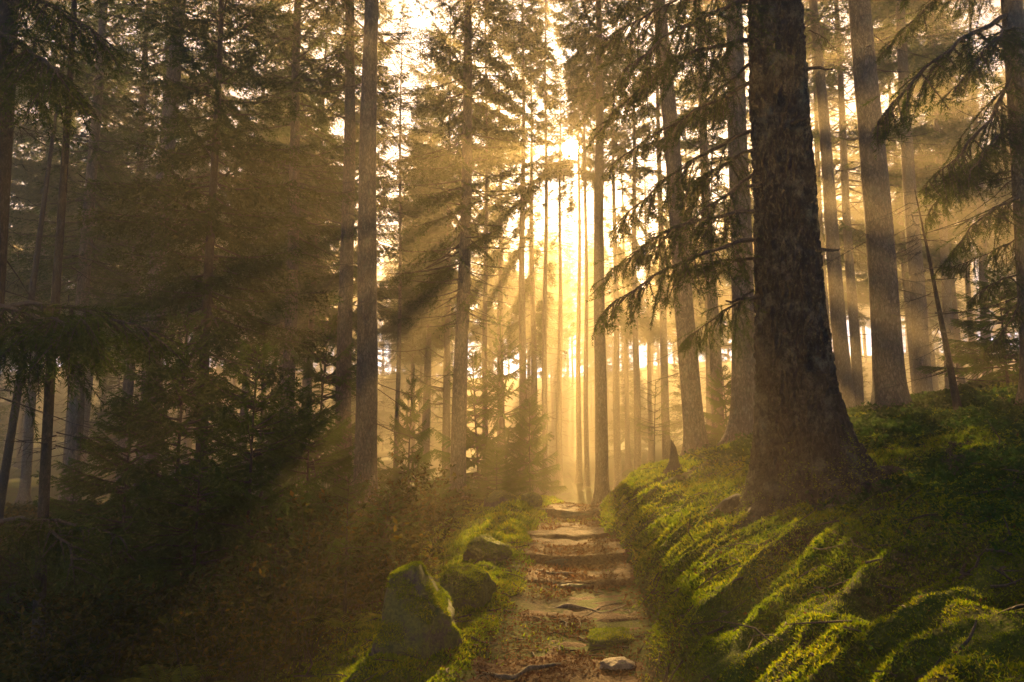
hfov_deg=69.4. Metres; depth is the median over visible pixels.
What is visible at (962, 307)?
misty spruce
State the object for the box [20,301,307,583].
young spruce
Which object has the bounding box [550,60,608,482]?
spruce tree
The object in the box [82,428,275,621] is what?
young spruce
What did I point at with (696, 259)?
misty spruce
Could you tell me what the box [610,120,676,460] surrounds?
misty spruce
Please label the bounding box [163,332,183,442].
misty spruce
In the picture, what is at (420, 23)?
sky
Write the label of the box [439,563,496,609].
boulder
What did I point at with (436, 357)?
misty spruce
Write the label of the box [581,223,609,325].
misty spruce
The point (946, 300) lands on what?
spruce tree
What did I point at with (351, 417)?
misty young spruce
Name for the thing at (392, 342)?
misty spruce
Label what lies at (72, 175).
misty spruce
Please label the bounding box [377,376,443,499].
young spruce
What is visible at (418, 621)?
boulder
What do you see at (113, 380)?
misty spruce
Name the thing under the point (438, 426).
misty young spruce
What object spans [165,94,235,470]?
misty spruce
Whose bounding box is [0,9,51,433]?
misty spruce
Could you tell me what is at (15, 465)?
misty spruce
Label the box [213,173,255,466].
misty spruce
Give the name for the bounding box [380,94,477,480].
misty spruce
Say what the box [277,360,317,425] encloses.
misty spruce
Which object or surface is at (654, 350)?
misty spruce
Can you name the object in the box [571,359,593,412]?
misty young spruce
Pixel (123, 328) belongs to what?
misty spruce
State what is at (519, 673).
tree root
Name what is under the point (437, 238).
misty spruce
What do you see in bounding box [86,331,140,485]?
misty young spruce
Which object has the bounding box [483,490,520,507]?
stone
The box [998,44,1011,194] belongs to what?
misty spruce
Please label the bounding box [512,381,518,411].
misty young spruce
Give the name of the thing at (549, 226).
misty spruce
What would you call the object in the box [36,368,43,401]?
misty young spruce
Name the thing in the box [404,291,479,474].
young spruce
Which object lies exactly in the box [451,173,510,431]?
misty spruce
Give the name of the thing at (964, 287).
misty spruce
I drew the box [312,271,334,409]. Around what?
misty spruce
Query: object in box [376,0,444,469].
spruce tree
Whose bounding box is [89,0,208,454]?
misty spruce
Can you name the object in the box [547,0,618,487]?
spruce tree
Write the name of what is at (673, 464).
broken stump
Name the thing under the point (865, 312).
misty spruce
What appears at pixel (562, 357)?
misty spruce
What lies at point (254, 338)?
misty spruce
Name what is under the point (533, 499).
stone
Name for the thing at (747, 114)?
misty spruce
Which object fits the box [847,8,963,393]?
misty spruce
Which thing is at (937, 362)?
misty young spruce
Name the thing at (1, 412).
misty young spruce
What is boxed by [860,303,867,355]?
misty spruce
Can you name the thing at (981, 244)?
spruce tree
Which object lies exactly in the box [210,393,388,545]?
young spruce
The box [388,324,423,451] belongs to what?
misty spruce
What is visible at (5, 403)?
misty young spruce
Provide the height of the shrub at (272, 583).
0.883 m
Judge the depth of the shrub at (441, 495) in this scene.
12.19 m
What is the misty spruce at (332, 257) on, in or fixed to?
on the ground
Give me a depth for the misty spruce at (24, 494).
27.73 m
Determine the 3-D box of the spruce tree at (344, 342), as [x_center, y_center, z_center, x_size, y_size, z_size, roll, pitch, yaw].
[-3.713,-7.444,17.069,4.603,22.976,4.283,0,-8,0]
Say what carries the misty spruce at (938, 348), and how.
on the ground
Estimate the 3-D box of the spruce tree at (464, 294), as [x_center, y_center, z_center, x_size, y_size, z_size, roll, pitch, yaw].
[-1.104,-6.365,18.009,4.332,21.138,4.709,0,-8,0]
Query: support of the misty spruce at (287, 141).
on the ground
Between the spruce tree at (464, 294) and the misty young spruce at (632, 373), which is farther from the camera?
the misty young spruce at (632, 373)
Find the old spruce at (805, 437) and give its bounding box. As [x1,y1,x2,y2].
[583,0,909,539]
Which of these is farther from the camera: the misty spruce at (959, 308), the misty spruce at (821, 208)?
the misty spruce at (959, 308)
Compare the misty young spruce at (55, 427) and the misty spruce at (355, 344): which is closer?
the misty young spruce at (55, 427)
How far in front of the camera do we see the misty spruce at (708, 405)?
31.31 m
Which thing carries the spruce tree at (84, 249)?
on the ground
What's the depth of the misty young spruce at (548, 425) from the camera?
76.40 m
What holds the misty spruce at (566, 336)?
on the ground
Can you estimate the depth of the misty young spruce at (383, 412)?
77.64 m
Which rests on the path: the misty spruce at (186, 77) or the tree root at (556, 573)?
the tree root at (556, 573)
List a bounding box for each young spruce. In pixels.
[0,363,19,452]
[0,364,17,468]
[0,367,19,447]
[4,398,244,607]
[19,467,106,568]
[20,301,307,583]
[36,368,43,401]
[52,382,66,448]
[54,370,67,432]
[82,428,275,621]
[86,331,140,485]
[86,360,121,462]
[95,339,375,618]
[164,366,195,453]
[170,370,197,461]
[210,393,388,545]
[217,316,297,511]
[253,312,400,495]
[301,363,320,392]
[314,472,403,623]
[321,365,355,462]
[329,335,378,464]
[377,358,400,451]
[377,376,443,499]
[382,343,404,406]
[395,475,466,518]
[399,411,408,457]
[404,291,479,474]
[430,371,450,461]
[433,350,536,502]
[434,372,442,433]
[450,379,471,454]
[458,449,532,500]
[467,311,554,493]
[491,398,567,496]
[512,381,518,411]
[537,390,555,452]
[547,346,570,427]
[562,343,575,396]
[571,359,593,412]
[608,341,653,459]
[622,373,647,452]
[628,345,644,387]
[630,378,678,461]
[652,369,669,429]
[657,344,705,454]
[703,364,730,445]
[861,355,870,404]
[915,265,1018,386]
[933,341,944,388]
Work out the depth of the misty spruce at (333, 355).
92.52 m
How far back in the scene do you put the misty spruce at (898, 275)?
45.38 m
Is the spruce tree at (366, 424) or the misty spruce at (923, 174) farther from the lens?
the misty spruce at (923, 174)
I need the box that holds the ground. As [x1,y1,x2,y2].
[0,354,1023,681]
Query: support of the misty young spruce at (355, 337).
on the ground
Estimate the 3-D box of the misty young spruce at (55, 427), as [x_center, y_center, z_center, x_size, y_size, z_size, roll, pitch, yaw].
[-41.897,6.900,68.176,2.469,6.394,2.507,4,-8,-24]
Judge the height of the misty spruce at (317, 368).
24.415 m
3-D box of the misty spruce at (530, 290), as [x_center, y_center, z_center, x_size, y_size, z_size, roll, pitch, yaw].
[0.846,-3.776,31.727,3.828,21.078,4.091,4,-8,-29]
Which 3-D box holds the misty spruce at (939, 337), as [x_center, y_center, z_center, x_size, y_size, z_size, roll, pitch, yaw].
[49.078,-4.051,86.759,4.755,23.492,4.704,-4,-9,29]
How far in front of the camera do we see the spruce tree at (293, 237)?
17.55 m
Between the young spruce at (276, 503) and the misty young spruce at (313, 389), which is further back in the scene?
the misty young spruce at (313, 389)
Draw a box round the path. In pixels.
[466,503,645,681]
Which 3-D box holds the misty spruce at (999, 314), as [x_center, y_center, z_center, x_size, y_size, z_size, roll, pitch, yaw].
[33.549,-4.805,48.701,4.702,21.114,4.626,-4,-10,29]
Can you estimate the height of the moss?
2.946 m
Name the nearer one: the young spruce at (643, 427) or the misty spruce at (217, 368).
the young spruce at (643, 427)
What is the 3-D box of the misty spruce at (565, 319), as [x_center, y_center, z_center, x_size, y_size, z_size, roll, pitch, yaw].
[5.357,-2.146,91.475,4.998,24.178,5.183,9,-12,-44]
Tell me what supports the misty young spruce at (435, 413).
on the ground
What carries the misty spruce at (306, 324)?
on the ground
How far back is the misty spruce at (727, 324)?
77.78 m
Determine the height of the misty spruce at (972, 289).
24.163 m
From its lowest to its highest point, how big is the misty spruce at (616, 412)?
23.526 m
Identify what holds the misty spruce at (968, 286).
on the ground
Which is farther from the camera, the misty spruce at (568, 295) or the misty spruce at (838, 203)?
the misty spruce at (568, 295)
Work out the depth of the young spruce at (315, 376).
15.81 m
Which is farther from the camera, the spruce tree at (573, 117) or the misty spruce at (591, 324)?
the misty spruce at (591, 324)
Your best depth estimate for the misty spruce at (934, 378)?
45.31 m
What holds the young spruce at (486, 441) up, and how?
on the ground
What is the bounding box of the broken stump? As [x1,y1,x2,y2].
[663,440,681,473]
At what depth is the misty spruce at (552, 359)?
83.40 m
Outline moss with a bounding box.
[258,380,1023,681]
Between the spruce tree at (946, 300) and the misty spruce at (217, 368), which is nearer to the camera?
the spruce tree at (946, 300)
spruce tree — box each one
[0,0,194,596]
[0,26,69,518]
[4,0,121,664]
[5,0,192,508]
[42,0,215,490]
[66,0,343,490]
[77,0,272,507]
[187,0,393,496]
[248,0,450,503]
[292,0,452,515]
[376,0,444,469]
[377,0,554,503]
[436,0,543,492]
[489,0,567,492]
[505,0,591,494]
[528,58,590,485]
[541,0,652,503]
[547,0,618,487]
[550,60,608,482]
[582,0,688,469]
[592,0,728,455]
[629,0,753,438]
[676,0,834,445]
[744,0,902,408]
[801,0,950,409]
[802,0,926,406]
[826,0,992,394]
[861,0,1023,408]
[886,0,993,388]
[942,0,1013,375]
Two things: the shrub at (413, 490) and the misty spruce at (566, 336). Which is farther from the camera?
the misty spruce at (566, 336)
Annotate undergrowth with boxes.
[0,487,519,681]
[635,401,1023,681]
[678,368,1023,581]
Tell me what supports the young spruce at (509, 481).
on the ground
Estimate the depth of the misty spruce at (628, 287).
100.87 m
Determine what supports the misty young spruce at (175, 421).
on the ground
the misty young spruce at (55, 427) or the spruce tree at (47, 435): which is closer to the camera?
the spruce tree at (47, 435)
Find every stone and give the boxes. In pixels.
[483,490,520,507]
[521,492,542,506]
[586,626,634,646]
[599,656,635,670]
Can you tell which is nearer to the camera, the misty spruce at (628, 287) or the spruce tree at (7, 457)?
the spruce tree at (7, 457)
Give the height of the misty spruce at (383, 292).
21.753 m
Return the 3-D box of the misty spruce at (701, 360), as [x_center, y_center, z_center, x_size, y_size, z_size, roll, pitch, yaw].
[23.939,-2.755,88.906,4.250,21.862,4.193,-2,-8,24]
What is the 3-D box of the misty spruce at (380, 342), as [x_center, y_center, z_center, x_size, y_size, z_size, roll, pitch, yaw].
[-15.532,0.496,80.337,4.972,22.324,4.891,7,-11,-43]
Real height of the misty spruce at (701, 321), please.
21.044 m
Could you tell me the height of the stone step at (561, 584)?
0.156 m
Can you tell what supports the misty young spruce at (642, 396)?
on the ground
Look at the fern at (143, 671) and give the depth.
5.14 m
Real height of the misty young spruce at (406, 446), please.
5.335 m
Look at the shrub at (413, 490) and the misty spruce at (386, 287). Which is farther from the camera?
the misty spruce at (386, 287)
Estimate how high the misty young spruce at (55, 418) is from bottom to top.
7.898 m
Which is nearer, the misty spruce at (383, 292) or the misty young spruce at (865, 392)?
the misty spruce at (383, 292)
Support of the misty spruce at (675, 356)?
on the ground
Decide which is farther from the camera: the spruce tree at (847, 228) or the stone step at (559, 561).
the spruce tree at (847, 228)
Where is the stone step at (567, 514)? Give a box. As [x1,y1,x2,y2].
[560,511,590,516]
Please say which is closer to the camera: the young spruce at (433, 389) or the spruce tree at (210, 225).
the spruce tree at (210, 225)
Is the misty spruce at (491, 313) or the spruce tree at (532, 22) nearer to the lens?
the spruce tree at (532, 22)
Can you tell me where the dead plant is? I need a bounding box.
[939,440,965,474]
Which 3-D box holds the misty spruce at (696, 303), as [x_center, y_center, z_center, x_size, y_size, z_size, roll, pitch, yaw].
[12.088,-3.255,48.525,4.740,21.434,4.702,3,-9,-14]
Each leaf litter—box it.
[434,490,693,681]
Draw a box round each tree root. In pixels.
[474,663,562,680]
[536,569,601,574]
[547,603,626,612]
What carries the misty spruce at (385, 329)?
on the ground
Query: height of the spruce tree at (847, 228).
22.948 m
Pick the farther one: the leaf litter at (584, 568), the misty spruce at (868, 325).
the misty spruce at (868, 325)
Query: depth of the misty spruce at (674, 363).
103.22 m
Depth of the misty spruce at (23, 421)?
44.09 m
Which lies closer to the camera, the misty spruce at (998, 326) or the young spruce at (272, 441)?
the young spruce at (272, 441)
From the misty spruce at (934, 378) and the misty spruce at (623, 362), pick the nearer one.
the misty spruce at (934, 378)
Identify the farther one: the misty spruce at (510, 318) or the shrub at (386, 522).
the misty spruce at (510, 318)
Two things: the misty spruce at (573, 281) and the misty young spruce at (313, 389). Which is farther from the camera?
the misty spruce at (573, 281)
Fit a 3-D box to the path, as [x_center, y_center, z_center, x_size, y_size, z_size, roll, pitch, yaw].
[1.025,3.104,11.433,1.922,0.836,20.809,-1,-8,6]
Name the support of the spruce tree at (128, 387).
on the ground
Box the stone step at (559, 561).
[542,558,567,565]
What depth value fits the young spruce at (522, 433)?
17.72 m
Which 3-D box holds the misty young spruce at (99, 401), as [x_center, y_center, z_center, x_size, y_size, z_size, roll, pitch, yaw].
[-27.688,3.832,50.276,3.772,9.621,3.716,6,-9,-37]
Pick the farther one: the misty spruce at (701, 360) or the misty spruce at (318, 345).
the misty spruce at (701, 360)
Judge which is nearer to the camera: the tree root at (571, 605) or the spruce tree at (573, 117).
the tree root at (571, 605)
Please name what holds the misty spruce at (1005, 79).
on the ground
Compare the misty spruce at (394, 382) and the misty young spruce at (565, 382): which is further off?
the misty young spruce at (565, 382)
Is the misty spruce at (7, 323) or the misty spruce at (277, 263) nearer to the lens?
the misty spruce at (277, 263)
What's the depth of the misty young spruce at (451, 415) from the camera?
71.65 m
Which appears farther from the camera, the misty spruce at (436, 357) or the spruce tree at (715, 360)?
the misty spruce at (436, 357)
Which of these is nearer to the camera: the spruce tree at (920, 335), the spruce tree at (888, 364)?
the spruce tree at (888, 364)
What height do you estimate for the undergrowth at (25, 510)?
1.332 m
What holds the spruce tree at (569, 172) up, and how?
on the ground
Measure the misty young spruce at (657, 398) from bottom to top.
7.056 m
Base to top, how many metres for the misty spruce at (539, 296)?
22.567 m
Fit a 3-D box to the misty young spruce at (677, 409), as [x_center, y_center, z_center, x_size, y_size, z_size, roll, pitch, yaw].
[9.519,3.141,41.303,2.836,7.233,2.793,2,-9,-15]
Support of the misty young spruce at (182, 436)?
on the ground
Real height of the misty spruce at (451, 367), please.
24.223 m
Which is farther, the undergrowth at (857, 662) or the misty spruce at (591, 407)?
the misty spruce at (591, 407)
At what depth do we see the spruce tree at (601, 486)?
20.72 m
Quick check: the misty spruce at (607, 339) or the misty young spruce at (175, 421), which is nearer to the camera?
the misty young spruce at (175, 421)
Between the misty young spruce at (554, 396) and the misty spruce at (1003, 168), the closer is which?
the misty spruce at (1003, 168)
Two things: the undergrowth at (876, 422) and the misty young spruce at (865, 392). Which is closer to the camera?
the undergrowth at (876, 422)
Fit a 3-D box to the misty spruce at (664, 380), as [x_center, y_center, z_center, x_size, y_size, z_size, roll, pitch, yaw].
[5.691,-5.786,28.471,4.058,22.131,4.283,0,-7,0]
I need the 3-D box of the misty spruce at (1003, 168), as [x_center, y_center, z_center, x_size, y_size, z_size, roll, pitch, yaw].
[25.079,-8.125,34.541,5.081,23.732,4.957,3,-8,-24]
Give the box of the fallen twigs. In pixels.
[207,396,1023,681]
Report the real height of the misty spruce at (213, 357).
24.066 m
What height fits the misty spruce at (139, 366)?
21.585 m
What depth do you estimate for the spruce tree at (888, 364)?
13.28 m
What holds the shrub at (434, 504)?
on the ground
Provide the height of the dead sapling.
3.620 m
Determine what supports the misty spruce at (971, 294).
on the ground
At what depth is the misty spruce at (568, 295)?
103.48 m
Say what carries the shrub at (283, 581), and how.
on the ground
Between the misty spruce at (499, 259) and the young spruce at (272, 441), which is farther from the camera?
the misty spruce at (499, 259)
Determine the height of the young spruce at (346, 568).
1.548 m
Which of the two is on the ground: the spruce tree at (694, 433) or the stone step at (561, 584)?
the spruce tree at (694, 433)
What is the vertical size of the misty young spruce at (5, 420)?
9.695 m
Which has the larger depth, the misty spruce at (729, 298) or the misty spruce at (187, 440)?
the misty spruce at (729, 298)
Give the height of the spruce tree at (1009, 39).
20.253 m
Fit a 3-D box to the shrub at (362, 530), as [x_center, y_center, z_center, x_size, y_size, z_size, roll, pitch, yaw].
[-1.860,2.393,10.188,1.064,1.118,1.244,1,-8,-9]
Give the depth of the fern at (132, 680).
4.68 m
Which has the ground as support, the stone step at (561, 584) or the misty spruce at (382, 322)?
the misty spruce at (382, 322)
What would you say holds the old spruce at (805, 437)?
on the ground
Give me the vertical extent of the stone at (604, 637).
0.127 m
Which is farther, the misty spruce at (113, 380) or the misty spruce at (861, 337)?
the misty spruce at (861, 337)
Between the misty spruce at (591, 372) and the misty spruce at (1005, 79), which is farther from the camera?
the misty spruce at (591, 372)
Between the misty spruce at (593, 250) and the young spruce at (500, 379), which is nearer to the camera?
the young spruce at (500, 379)
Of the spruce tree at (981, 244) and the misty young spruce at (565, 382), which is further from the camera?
the misty young spruce at (565, 382)
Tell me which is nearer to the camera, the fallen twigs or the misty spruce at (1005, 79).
the fallen twigs
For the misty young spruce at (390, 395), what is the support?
on the ground
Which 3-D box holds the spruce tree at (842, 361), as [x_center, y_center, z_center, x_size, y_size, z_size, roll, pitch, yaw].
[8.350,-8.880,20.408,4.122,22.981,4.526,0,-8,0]
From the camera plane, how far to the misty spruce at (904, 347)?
83.05 m
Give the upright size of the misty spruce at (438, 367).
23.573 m
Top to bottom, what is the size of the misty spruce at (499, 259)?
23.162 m
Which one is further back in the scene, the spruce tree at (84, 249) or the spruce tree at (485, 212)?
the spruce tree at (485, 212)
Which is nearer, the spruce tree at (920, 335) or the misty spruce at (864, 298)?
the spruce tree at (920, 335)
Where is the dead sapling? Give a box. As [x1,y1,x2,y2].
[872,189,1012,411]
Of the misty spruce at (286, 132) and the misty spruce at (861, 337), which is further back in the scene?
the misty spruce at (861, 337)
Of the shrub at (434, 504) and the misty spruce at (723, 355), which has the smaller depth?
the shrub at (434, 504)
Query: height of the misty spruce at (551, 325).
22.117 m
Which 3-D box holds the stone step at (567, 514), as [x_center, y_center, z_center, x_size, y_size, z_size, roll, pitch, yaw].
[1.070,2.966,12.497,1.192,0.185,0.201,0,-8,3]
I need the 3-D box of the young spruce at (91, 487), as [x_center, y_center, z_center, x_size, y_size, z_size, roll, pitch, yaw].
[-4.642,2.058,8.959,2.600,2.775,2.779,-3,-9,21]
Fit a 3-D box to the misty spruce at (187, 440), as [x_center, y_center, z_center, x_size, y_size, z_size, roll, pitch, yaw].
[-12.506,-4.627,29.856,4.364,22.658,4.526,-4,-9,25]
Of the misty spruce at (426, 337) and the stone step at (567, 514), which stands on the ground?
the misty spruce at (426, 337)
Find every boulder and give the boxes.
[367,560,461,660]
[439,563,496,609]
[462,534,511,561]
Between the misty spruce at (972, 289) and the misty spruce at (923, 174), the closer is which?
the misty spruce at (923, 174)
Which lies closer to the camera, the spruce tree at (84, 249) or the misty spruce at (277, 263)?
the spruce tree at (84, 249)
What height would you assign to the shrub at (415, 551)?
0.964 m
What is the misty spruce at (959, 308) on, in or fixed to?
on the ground
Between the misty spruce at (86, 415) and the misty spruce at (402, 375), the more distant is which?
the misty spruce at (402, 375)
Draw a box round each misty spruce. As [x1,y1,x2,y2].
[0,0,107,503]
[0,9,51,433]
[0,240,30,389]
[4,136,66,468]
[5,0,153,499]
[5,145,53,467]
[44,21,147,478]
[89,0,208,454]
[89,100,148,476]
[95,266,122,405]
[130,186,174,462]
[146,0,248,472]
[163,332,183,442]
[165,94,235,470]
[185,0,314,472]
[198,246,222,421]
[210,347,240,399]
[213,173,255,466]
[222,121,279,478]
[224,59,325,486]
[238,4,336,488]
[263,0,377,495]
[264,56,356,408]
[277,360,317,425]
[298,0,420,464]
[298,221,336,402]
[300,350,328,413]
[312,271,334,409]
[326,259,338,404]
[331,279,355,389]
[352,257,390,379]
[377,141,442,476]
[377,241,388,387]
[379,241,397,390]
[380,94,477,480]
[382,263,404,412]
[385,54,473,480]
[386,263,407,422]
[388,286,454,465]
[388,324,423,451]
[391,4,498,489]
[415,342,452,447]
[434,250,457,421]
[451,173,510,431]
[454,0,542,465]
[468,154,530,437]
[469,263,507,428]
[487,148,571,466]
[488,21,571,493]
[503,240,516,373]
[517,238,548,411]
[536,233,573,438]
[536,250,564,403]
[538,224,563,368]
[547,229,572,415]
[552,127,626,441]
[553,244,571,395]
[558,226,577,390]
[562,222,581,383]
[570,237,609,426]
[571,18,658,489]
[572,248,619,451]
[580,246,613,418]
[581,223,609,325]
[588,131,670,472]
[593,248,630,438]
[604,245,612,399]
[607,242,632,421]
[608,0,715,459]
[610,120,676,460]
[617,234,632,389]
[639,226,659,408]
[641,244,676,419]
[648,77,731,419]
[658,152,727,383]
[663,213,675,373]
[665,0,751,445]
[667,174,731,389]
[667,332,681,403]
[694,0,753,397]
[699,350,728,369]
[701,253,731,363]
[716,171,754,396]
[719,285,731,352]
[746,90,841,285]
[802,0,866,349]
[821,96,869,398]
[839,0,993,373]
[839,106,907,380]
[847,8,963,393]
[847,310,867,358]
[854,253,869,363]
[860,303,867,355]
[861,296,903,327]
[894,1,1001,385]
[897,118,972,389]
[898,113,961,390]
[900,292,908,366]
[918,9,1013,382]
[931,246,941,389]
[931,287,942,385]
[940,275,965,365]
[953,236,967,378]
[955,223,978,323]
[958,259,991,377]
[961,259,979,336]
[976,68,1016,299]
[978,241,1018,365]
[987,150,1017,324]
[988,1,1023,269]
[992,0,1023,143]
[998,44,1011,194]
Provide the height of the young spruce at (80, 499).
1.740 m
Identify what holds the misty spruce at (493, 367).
on the ground
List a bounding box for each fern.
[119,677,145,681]
[129,663,234,681]
[169,666,232,681]
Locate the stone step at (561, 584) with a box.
[550,581,590,588]
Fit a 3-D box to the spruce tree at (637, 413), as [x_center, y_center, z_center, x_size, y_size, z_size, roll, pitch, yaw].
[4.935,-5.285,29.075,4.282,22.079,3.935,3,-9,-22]
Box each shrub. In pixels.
[215,487,415,673]
[240,486,397,625]
[248,530,340,620]
[330,488,436,588]
[333,512,456,608]
[339,474,406,546]
[355,452,470,559]
[386,472,477,532]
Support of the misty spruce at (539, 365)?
on the ground
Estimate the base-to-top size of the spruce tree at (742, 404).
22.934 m
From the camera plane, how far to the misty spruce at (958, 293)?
48.28 m
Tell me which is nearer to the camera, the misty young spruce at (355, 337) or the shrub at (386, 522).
the shrub at (386, 522)
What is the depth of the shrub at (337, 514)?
7.08 m
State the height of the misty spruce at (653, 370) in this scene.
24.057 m
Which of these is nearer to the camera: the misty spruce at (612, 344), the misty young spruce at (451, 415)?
the misty young spruce at (451, 415)
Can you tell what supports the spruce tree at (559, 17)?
on the ground
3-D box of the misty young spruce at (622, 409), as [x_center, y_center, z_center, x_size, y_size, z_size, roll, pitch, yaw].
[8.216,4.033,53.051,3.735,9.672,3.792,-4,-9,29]
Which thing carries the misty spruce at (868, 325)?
on the ground
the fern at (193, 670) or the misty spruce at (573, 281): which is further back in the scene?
the misty spruce at (573, 281)
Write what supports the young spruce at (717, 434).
on the ground
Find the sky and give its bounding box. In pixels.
[10,0,1017,377]
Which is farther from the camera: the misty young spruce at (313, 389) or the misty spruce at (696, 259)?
the misty young spruce at (313, 389)
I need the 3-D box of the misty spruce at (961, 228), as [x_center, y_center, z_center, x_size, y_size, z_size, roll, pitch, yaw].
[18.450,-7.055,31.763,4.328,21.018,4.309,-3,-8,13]
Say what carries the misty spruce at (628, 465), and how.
on the ground
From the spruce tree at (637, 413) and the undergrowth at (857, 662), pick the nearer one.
the undergrowth at (857, 662)
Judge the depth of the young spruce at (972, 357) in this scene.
12.69 m
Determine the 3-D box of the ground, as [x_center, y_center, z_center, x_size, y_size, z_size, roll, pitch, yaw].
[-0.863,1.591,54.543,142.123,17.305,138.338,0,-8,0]
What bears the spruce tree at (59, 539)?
on the ground
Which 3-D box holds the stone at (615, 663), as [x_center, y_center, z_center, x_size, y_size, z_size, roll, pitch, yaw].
[0.729,2.212,5.040,0.231,0.100,0.219,8,-11,-44]
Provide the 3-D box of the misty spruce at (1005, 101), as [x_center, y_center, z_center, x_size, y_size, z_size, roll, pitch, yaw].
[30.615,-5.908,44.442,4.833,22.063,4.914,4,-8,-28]
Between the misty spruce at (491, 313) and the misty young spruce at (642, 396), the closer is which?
the misty spruce at (491, 313)
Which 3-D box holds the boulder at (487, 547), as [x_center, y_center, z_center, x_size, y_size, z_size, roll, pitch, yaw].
[-0.322,2.371,8.430,0.507,0.333,0.764,4,-9,-24]

